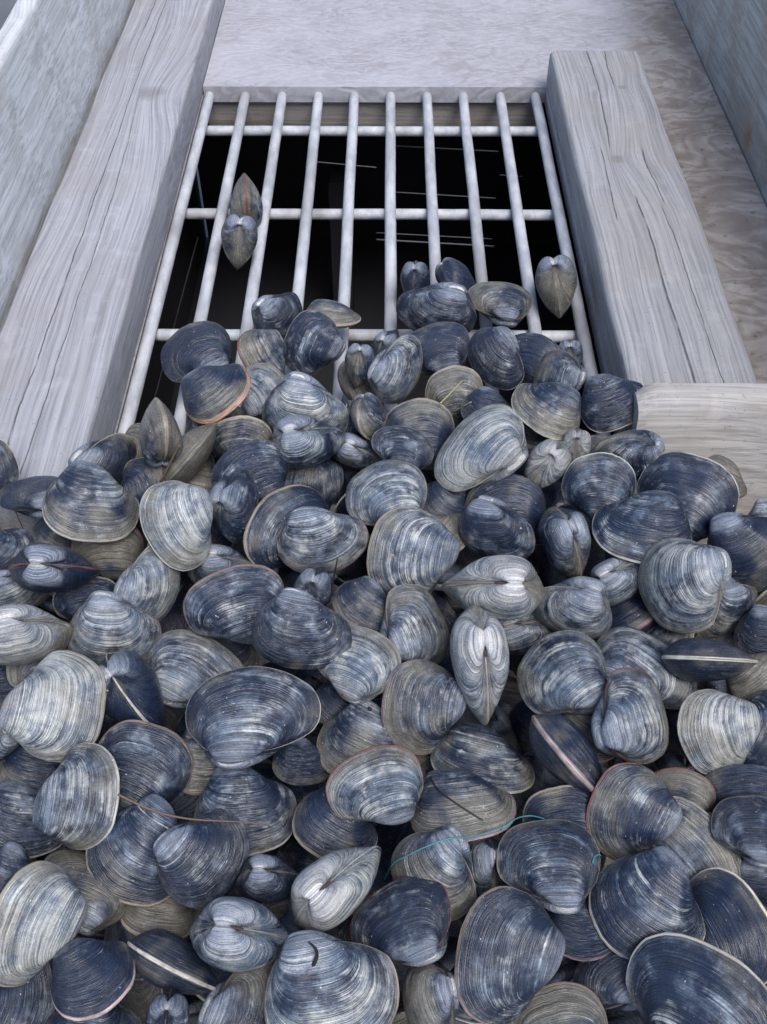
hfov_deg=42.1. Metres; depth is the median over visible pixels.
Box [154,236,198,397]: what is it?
rod
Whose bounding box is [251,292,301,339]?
clam
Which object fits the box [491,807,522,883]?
clam
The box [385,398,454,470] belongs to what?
clam
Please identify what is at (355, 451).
clam
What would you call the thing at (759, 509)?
clam
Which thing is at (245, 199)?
clam
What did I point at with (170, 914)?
clam
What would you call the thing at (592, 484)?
clam
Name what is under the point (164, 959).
clam
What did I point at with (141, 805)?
stem
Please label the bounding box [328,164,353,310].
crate
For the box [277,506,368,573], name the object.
clam
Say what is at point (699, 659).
clam
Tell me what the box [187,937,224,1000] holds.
clam
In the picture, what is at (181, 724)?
clam
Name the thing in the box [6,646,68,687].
clam
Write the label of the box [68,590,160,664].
clam
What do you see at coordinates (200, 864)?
clam
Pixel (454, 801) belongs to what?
twig
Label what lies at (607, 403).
clam
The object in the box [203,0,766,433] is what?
floor
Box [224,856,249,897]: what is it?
clam
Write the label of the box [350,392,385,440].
clam
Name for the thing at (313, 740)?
clam
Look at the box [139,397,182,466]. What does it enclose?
clam
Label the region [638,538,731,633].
clam
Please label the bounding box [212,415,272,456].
clam
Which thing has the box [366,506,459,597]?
clam
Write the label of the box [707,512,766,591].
clam
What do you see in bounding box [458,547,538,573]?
clam
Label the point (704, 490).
clam
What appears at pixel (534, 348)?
clam
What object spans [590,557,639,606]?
clam
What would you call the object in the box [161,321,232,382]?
clam
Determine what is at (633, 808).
clam
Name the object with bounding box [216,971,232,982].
clam
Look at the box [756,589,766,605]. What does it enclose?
clam
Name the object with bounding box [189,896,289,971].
clam
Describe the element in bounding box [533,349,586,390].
clam
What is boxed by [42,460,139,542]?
clam
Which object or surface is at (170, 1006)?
clam
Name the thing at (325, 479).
clam
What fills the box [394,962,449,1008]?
clam
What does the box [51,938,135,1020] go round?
clam
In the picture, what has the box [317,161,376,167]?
rod
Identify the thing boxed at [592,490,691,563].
clam
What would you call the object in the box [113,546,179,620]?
clam
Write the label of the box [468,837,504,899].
clam
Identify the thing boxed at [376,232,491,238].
rod
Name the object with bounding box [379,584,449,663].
clam
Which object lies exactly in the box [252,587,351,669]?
clam
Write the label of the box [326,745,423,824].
clam
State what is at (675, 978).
clam
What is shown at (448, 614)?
clam
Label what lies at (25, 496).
clam
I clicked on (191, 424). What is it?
clam
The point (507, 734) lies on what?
clam
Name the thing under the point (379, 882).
clam
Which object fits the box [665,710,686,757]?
clam
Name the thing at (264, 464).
clam
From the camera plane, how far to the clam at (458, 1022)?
0.65 m
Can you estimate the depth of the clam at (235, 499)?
0.73 m
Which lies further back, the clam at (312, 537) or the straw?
the straw
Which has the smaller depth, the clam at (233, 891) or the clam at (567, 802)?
the clam at (567, 802)
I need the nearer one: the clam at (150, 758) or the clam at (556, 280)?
the clam at (150, 758)
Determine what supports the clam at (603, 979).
on the clam at (584, 942)
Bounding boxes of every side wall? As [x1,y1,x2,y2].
[0,0,134,331]
[673,0,766,206]
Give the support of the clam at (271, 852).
on the bin floor at (510, 673)
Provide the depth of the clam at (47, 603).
0.82 m
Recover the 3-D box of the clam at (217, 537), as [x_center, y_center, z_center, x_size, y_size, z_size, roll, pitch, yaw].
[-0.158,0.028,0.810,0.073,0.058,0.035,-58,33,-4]
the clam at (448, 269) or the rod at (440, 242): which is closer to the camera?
the clam at (448, 269)
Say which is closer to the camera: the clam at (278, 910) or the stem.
the stem
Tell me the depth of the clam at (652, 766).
0.69 m
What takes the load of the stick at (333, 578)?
on the clam at (315, 583)
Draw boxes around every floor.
[52,644,711,961]
[114,91,203,433]
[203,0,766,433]
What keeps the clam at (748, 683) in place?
on the clam at (757, 754)
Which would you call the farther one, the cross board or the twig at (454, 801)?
the cross board
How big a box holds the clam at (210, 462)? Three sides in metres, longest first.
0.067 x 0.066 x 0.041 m
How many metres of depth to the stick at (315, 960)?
0.50 m
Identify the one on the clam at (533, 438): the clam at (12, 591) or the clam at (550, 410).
the clam at (550, 410)
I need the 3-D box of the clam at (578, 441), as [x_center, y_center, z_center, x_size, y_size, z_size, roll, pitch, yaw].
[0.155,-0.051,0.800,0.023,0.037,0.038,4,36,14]
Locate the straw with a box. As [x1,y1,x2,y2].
[440,380,462,403]
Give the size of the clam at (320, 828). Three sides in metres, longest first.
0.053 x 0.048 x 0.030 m
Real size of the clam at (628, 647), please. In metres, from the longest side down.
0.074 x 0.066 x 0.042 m
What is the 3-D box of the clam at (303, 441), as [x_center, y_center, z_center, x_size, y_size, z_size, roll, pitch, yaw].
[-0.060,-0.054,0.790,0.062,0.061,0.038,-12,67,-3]
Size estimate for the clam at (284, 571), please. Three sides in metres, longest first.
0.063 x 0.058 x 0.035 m
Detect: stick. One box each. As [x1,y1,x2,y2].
[308,941,318,966]
[329,558,337,601]
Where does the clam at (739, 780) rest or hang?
on the clam at (696, 788)
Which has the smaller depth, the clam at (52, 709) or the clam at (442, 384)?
the clam at (52, 709)
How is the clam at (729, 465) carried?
on the clam at (704, 490)
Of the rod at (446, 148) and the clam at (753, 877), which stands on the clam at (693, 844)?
the clam at (753, 877)
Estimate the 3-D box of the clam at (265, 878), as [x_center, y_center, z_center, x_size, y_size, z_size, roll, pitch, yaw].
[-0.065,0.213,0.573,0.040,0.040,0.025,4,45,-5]
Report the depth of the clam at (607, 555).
0.89 m
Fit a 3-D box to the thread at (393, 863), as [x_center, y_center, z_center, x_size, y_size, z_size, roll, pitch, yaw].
[0.049,0.201,0.611,0.105,0.113,0.033,-19,52,-16]
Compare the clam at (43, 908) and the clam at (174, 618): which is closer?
the clam at (43, 908)
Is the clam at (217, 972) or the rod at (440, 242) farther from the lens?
the rod at (440, 242)
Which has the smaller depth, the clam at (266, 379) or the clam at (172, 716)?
the clam at (172, 716)
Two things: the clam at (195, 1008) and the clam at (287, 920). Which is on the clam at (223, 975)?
the clam at (287, 920)
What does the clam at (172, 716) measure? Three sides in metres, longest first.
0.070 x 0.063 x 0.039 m
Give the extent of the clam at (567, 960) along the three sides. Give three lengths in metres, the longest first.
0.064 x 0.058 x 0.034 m
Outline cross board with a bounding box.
[629,383,766,596]
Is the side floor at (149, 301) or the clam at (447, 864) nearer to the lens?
the clam at (447, 864)
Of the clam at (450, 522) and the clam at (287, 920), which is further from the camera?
the clam at (450, 522)
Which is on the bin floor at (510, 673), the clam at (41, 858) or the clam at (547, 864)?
the clam at (41, 858)
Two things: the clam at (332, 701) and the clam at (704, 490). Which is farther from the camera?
the clam at (704, 490)
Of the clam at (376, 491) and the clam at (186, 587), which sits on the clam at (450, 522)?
the clam at (376, 491)
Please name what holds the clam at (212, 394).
on the clam at (191, 424)
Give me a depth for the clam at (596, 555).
0.80 m
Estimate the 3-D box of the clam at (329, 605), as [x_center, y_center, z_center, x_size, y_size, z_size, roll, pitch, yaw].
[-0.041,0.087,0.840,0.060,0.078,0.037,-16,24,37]
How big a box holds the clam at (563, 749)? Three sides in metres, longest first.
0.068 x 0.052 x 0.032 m
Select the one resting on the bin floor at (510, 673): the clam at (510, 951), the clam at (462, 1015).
the clam at (462, 1015)
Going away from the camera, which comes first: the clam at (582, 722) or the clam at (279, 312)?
the clam at (582, 722)
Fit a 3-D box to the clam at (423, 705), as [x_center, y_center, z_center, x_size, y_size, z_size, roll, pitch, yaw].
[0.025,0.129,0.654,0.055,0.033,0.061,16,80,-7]
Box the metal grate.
[117,91,610,579]
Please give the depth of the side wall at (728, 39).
1.26 m
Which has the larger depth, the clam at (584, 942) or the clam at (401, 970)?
the clam at (401, 970)
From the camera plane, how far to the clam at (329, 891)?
0.54 m
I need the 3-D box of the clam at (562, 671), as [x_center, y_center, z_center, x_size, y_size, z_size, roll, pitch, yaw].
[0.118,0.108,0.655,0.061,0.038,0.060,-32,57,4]
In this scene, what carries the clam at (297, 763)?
on the clam at (348, 731)
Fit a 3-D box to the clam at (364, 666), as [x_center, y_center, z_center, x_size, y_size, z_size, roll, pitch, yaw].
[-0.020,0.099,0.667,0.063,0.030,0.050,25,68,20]
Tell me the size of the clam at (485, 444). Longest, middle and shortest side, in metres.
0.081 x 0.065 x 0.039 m
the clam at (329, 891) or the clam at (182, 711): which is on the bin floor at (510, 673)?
the clam at (182, 711)
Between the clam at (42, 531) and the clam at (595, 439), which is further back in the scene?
the clam at (595, 439)
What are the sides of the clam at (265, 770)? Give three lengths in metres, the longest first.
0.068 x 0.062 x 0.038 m
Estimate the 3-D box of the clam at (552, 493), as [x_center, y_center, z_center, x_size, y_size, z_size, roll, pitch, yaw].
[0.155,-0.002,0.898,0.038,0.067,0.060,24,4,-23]
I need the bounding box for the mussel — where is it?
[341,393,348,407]
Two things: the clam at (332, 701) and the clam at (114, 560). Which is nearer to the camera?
the clam at (332, 701)
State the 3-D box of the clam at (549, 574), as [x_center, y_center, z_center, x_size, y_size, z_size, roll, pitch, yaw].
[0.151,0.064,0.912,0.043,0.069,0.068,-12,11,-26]
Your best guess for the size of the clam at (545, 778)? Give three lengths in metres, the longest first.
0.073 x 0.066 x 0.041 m
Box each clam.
[0,439,19,488]
[0,476,56,517]
[0,528,34,569]
[0,570,49,606]
[0,604,73,665]
[0,650,106,762]
[0,665,13,708]
[0,727,19,758]
[0,745,60,790]
[0,781,61,857]
[0,841,31,892]
[0,861,87,986]
[0,959,54,1023]
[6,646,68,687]
[8,543,100,592]
[30,518,71,548]
[32,743,119,849]
[36,853,48,860]
[40,593,54,611]
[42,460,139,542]
[44,850,127,935]
[47,1004,142,1023]
[49,845,85,853]
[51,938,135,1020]
[52,576,115,619]
[68,433,136,483]
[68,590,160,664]
[71,527,143,579]
[77,929,104,939]
[85,794,177,906]
[95,713,114,743]
[98,650,163,725]
[98,719,193,807]
[104,919,166,1023]
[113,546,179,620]
[115,705,180,732]
[120,457,163,504]
[121,897,196,937]
[125,423,142,457]
[127,928,218,994]
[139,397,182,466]
[139,480,212,570]
[145,988,188,1023]
[147,629,243,707]
[153,808,249,908]
[159,592,188,634]
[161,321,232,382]
[161,422,216,482]
[170,792,199,824]
[176,713,186,732]
[177,708,185,715]
[179,581,193,591]
[180,523,231,585]
[180,993,200,1003]
[181,363,250,423]
[181,728,216,794]
[183,564,283,643]
[184,463,212,492]
[184,908,203,939]
[185,626,259,666]
[185,666,320,769]
[186,406,243,432]
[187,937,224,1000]
[188,544,251,583]
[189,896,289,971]
[189,1000,203,1023]
[194,767,296,856]
[198,962,274,1023]
[206,454,214,470]
[209,469,258,543]
[211,439,289,498]
[211,452,219,463]
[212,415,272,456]
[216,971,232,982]
[221,214,257,269]
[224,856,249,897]
[229,173,262,226]
[233,541,293,578]
[236,854,298,903]
[237,329,286,374]
[242,363,284,420]
[243,484,329,568]
[250,763,274,778]
[250,848,277,856]
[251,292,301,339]
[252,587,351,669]
[257,898,290,919]
[260,661,298,677]
[262,371,348,433]
[264,930,398,1023]
[267,722,322,761]
[270,775,328,833]
[272,415,344,467]
[272,737,329,785]
[273,834,318,872]
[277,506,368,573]
[279,906,338,938]
[281,571,300,587]
[284,310,345,375]
[284,459,343,509]
[291,845,380,931]
[292,786,377,858]
[293,566,331,606]
[297,669,323,687]
[307,299,360,328]
[308,737,316,744]
[313,677,327,691]
[316,680,371,724]
[316,701,393,773]
[318,624,400,702]
[326,584,337,610]
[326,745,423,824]
[329,439,370,502]
[332,576,386,631]
[332,916,352,941]
[333,432,381,469]
[334,489,373,533]
[334,552,367,586]
[337,361,372,400]
[345,343,373,387]
[345,401,365,438]
[345,459,426,526]
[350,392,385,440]
[350,852,392,915]
[350,876,450,966]
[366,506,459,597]
[367,334,422,403]
[371,426,433,469]
[372,329,399,357]
[372,698,381,706]
[377,821,414,852]
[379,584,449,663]
[381,659,466,754]
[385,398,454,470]
[391,825,475,920]
[392,1007,407,1023]
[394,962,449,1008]
[396,282,476,332]
[400,260,428,291]
[403,963,459,1023]
[410,321,469,375]
[410,768,515,842]
[415,754,433,778]
[421,470,435,483]
[424,480,466,514]
[425,365,482,422]
[430,722,534,793]
[431,594,456,630]
[433,514,464,551]
[433,590,464,613]
[434,404,527,491]
[434,558,461,590]
[435,257,474,290]
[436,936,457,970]
[438,631,455,678]
[441,555,544,620]
[449,705,510,731]
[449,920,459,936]
[450,605,508,725]
[450,967,481,1023]
[454,886,564,1023]
[454,1019,467,1023]
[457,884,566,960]
[458,495,534,558]
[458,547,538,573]
[460,386,511,418]
[464,473,545,536]
[468,281,532,326]
[468,326,523,389]
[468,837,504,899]
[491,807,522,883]
[496,819,600,914]
[497,676,521,716]
[497,727,521,754]
[499,611,553,655]
[509,655,524,676]
[509,699,559,754]
[510,981,607,1023]
[511,382,580,439]
[511,750,564,808]
[514,458,545,488]
[515,333,561,382]
[517,630,606,713]
[522,785,590,830]
[523,423,561,457]
[524,439,570,488]
[529,714,602,794]
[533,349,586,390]
[534,544,564,586]
[534,576,611,638]
[535,255,576,318]
[535,480,568,541]
[538,507,590,578]
[546,961,578,984]
[548,901,611,961]
[559,339,582,363]
[559,435,608,481]
[559,504,604,576]
[560,713,613,762]
[561,452,635,519]
[563,428,590,463]
[565,894,588,962]
[573,951,636,1010]
[578,510,594,538]
[581,374,642,432]
[586,762,682,860]
[588,846,705,959]
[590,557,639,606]
[591,668,668,763]
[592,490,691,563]
[594,429,664,487]
[596,626,696,709]
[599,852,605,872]
[600,757,623,772]
[604,550,614,559]
[605,1010,642,1020]
[608,1016,646,1023]
[610,594,656,632]
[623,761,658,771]
[626,932,766,1023]
[636,451,738,541]
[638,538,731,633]
[648,623,693,645]
[650,796,741,879]
[654,744,694,770]
[654,767,715,811]
[661,638,758,681]
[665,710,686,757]
[677,689,760,774]
[690,867,766,983]
[694,634,734,689]
[697,577,756,638]
[706,679,727,693]
[706,764,766,812]
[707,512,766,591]
[708,454,746,498]
[711,795,766,868]
[725,651,766,699]
[734,604,766,653]
[740,856,766,905]
[744,689,766,766]
[748,498,766,516]
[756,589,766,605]
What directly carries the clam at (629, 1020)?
on the clam at (611, 1014)
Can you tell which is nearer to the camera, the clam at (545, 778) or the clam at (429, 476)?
the clam at (545, 778)
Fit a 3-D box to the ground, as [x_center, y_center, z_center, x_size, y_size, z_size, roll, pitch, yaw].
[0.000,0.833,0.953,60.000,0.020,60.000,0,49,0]
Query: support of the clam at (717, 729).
on the clam at (757, 754)
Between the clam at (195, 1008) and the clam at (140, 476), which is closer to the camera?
the clam at (195, 1008)
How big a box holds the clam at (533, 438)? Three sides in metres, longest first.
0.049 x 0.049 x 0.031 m
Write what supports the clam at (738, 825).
on the clam at (753, 877)
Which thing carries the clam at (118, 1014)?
on the clam
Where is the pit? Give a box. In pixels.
[37,103,613,620]
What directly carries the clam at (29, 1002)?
on the clam
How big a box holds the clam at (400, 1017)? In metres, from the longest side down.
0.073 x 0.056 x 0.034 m
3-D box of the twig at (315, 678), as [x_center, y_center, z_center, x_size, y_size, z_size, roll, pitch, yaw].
[-0.034,0.134,0.743,0.002,0.148,0.128,-18,51,-15]
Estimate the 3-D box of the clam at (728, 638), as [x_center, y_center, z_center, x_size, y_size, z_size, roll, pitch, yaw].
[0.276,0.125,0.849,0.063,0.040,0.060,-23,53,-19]
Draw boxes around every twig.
[160,444,179,481]
[311,676,371,710]
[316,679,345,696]
[430,776,482,820]
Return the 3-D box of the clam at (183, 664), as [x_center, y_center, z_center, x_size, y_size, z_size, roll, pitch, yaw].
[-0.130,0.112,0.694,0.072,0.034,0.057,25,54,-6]
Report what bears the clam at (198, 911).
on the clam at (233, 891)
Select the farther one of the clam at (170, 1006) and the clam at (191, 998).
the clam at (191, 998)
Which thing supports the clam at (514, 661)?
on the clam
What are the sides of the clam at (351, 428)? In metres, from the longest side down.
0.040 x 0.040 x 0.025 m
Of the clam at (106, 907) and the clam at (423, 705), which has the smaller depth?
the clam at (106, 907)
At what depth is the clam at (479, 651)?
0.63 m
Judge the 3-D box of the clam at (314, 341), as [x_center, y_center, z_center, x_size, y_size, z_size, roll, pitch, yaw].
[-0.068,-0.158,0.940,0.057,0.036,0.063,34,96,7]
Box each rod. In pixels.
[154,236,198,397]
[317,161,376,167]
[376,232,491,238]
[376,239,493,246]
[396,145,497,151]
[396,192,495,198]
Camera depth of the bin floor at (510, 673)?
0.88 m
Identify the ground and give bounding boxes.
[0,0,207,236]
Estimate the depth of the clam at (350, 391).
0.90 m
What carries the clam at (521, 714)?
on the clam at (510, 698)
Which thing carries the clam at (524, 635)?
on the bin floor at (510, 673)
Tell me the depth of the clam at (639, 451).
0.78 m
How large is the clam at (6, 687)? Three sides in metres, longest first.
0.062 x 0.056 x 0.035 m
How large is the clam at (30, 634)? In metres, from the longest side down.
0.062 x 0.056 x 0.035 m
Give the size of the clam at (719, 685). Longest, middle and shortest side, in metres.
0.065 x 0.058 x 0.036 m
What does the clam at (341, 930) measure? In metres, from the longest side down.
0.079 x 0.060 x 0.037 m
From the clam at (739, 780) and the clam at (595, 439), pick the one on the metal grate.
the clam at (595, 439)
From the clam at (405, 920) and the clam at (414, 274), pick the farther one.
the clam at (414, 274)
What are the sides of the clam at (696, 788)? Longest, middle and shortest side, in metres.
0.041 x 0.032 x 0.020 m
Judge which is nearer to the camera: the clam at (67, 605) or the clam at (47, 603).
the clam at (67, 605)
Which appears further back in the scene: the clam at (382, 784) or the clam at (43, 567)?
the clam at (43, 567)
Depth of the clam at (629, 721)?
0.61 m
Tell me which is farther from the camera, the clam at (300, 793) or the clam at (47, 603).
the clam at (47, 603)
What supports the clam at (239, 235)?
on the metal grate
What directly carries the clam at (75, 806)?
on the clam at (17, 801)
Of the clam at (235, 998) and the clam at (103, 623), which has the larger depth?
the clam at (103, 623)
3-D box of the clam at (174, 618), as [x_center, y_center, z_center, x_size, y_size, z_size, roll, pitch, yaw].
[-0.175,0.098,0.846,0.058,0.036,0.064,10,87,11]
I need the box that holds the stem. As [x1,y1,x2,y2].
[117,793,272,826]
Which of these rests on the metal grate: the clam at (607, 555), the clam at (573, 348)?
the clam at (573, 348)
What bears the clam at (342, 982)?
on the clam at (234, 934)
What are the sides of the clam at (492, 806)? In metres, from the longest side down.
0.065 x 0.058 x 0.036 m
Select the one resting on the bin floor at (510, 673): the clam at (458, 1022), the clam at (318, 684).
the clam at (318, 684)
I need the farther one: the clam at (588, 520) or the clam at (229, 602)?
the clam at (588, 520)
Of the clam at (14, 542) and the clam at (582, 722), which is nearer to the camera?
the clam at (582, 722)
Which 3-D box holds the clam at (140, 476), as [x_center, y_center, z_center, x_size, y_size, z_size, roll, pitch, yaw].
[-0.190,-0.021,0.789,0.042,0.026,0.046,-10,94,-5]
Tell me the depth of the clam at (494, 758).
0.64 m
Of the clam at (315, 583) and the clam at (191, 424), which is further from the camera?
the clam at (191, 424)
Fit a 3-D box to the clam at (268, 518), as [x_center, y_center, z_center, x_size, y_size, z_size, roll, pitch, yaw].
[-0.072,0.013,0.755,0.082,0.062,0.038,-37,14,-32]
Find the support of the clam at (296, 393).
on the clam at (350, 473)
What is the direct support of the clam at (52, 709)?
on the clam at (20, 763)
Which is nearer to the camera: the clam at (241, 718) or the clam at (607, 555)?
the clam at (241, 718)
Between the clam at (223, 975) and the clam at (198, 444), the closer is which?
the clam at (223, 975)
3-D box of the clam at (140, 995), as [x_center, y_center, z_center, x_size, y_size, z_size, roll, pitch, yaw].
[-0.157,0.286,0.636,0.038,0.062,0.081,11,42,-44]
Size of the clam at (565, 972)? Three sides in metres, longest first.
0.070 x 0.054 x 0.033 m
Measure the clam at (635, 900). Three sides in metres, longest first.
0.063 x 0.062 x 0.039 m
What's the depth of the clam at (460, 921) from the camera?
0.62 m
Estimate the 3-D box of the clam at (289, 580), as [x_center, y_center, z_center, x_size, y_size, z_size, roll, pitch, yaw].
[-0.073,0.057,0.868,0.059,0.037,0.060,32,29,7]
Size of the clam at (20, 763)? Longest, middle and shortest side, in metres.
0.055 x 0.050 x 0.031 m
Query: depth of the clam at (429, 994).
0.53 m
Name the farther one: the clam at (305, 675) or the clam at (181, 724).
the clam at (305, 675)
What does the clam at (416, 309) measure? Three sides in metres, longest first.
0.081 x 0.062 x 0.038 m
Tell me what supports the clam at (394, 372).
on the clam
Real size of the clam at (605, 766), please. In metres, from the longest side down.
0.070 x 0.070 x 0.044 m
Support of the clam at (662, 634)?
on the clam at (634, 613)
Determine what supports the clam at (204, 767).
on the clam at (182, 804)
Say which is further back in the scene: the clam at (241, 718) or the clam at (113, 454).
the clam at (113, 454)
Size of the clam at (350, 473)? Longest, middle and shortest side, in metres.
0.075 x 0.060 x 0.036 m
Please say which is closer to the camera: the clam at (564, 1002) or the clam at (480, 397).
the clam at (564, 1002)
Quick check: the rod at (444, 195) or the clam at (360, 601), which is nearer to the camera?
the clam at (360, 601)
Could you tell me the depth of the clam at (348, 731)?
0.64 m
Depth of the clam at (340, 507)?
0.84 m
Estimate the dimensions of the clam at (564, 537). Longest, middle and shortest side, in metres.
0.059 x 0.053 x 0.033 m
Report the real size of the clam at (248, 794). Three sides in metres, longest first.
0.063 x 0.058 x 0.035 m
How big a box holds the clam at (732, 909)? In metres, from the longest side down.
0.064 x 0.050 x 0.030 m
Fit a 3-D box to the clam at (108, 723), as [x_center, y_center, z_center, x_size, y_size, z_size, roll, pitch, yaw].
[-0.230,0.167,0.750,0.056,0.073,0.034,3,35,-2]
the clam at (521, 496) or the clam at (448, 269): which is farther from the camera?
the clam at (448, 269)
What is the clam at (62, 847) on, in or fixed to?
on the clam at (99, 935)
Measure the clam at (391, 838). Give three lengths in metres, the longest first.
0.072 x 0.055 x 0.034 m
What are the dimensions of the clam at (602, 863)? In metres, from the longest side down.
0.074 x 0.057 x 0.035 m
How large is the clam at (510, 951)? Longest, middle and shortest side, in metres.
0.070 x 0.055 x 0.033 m
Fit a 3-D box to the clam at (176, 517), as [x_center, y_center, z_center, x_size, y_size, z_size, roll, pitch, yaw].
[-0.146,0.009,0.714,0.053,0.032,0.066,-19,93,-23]
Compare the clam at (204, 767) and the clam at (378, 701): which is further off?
the clam at (378, 701)
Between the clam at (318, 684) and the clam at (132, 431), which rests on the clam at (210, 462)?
the clam at (132, 431)
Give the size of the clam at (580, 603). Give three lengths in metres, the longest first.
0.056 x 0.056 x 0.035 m
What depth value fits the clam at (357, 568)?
0.83 m
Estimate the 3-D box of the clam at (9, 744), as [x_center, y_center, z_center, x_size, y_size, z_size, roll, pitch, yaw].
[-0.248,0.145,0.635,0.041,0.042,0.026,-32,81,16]
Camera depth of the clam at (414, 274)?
1.02 m
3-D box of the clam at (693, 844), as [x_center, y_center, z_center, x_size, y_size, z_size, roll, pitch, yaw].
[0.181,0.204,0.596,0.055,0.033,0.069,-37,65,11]
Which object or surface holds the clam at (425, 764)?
on the clam at (391, 838)
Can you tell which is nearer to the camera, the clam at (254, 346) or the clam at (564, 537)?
the clam at (564, 537)
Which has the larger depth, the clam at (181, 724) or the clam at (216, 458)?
the clam at (216, 458)
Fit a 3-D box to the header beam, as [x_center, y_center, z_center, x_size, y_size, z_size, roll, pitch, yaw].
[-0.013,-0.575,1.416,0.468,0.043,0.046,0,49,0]
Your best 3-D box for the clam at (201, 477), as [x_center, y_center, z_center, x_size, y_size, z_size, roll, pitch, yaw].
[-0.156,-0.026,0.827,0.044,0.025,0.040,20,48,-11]
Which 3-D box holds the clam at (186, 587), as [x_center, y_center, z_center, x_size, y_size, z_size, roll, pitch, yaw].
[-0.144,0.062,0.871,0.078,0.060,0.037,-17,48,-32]
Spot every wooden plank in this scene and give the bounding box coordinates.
[0,0,224,533]
[547,51,756,431]
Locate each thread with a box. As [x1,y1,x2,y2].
[384,821,515,879]
[501,815,544,830]
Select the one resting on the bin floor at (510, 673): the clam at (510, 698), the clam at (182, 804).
the clam at (510, 698)
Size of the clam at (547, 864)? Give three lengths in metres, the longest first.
0.059 x 0.054 x 0.033 m
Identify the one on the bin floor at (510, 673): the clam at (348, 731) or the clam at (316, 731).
the clam at (316, 731)
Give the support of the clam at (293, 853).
on the clam
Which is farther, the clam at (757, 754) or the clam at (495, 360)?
the clam at (495, 360)
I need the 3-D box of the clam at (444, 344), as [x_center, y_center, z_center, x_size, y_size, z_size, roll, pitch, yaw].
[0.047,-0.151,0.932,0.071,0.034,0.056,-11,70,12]
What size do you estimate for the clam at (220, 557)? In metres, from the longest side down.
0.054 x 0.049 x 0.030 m
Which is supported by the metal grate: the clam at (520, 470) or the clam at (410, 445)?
the clam at (520, 470)
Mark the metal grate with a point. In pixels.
(390, 214)
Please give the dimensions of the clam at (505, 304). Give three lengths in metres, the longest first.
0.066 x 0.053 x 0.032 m
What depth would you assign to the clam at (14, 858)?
0.57 m
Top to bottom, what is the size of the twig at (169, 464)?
0.033 m
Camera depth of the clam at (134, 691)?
0.63 m
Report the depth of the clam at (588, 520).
0.77 m
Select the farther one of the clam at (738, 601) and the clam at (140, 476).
the clam at (140, 476)
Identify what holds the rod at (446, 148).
in the pit
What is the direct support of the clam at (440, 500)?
on the clam at (521, 496)
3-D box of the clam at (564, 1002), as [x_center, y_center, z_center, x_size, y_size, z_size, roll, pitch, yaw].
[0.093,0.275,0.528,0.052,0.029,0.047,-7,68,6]
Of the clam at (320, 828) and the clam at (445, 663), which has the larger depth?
the clam at (445, 663)
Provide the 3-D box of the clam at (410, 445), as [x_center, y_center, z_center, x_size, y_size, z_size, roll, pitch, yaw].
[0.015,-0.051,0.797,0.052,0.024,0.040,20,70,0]
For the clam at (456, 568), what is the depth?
0.82 m
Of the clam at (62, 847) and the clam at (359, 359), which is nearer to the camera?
the clam at (62, 847)
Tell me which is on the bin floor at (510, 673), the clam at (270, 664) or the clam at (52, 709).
the clam at (270, 664)
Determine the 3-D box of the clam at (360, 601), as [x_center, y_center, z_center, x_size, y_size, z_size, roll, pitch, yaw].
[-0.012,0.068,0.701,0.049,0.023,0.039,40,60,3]
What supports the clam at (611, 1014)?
on the bin floor at (510, 673)
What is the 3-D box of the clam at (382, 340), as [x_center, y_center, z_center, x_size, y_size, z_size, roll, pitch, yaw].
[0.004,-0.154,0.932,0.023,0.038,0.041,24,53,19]
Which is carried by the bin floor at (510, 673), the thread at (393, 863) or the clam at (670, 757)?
the clam at (670, 757)
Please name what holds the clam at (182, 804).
on the clam
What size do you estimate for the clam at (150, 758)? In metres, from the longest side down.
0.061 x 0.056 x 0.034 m
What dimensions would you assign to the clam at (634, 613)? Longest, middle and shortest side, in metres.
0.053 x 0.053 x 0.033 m
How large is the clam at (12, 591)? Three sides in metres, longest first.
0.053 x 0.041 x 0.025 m
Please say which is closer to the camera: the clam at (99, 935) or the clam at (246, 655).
the clam at (99, 935)
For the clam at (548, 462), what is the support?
on the clam at (521, 496)
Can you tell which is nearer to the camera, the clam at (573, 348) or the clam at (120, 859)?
the clam at (120, 859)
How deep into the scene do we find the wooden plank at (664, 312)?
1.05 m
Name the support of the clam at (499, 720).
on the clam at (507, 734)
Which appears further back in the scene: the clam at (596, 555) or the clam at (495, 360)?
the clam at (495, 360)
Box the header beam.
[209,102,535,125]
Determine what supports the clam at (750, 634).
on the clam at (748, 683)
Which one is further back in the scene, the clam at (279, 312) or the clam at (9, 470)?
the clam at (279, 312)
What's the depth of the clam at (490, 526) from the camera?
0.72 m
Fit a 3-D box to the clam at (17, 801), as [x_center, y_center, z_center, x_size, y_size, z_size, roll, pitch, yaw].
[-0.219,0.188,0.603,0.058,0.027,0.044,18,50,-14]
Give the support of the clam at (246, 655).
on the clam at (182, 711)
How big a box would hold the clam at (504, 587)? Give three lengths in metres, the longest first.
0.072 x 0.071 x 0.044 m
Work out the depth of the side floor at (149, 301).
1.09 m
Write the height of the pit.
0.488 m
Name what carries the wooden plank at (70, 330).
on the side floor at (149, 301)
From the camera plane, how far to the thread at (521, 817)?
0.59 m

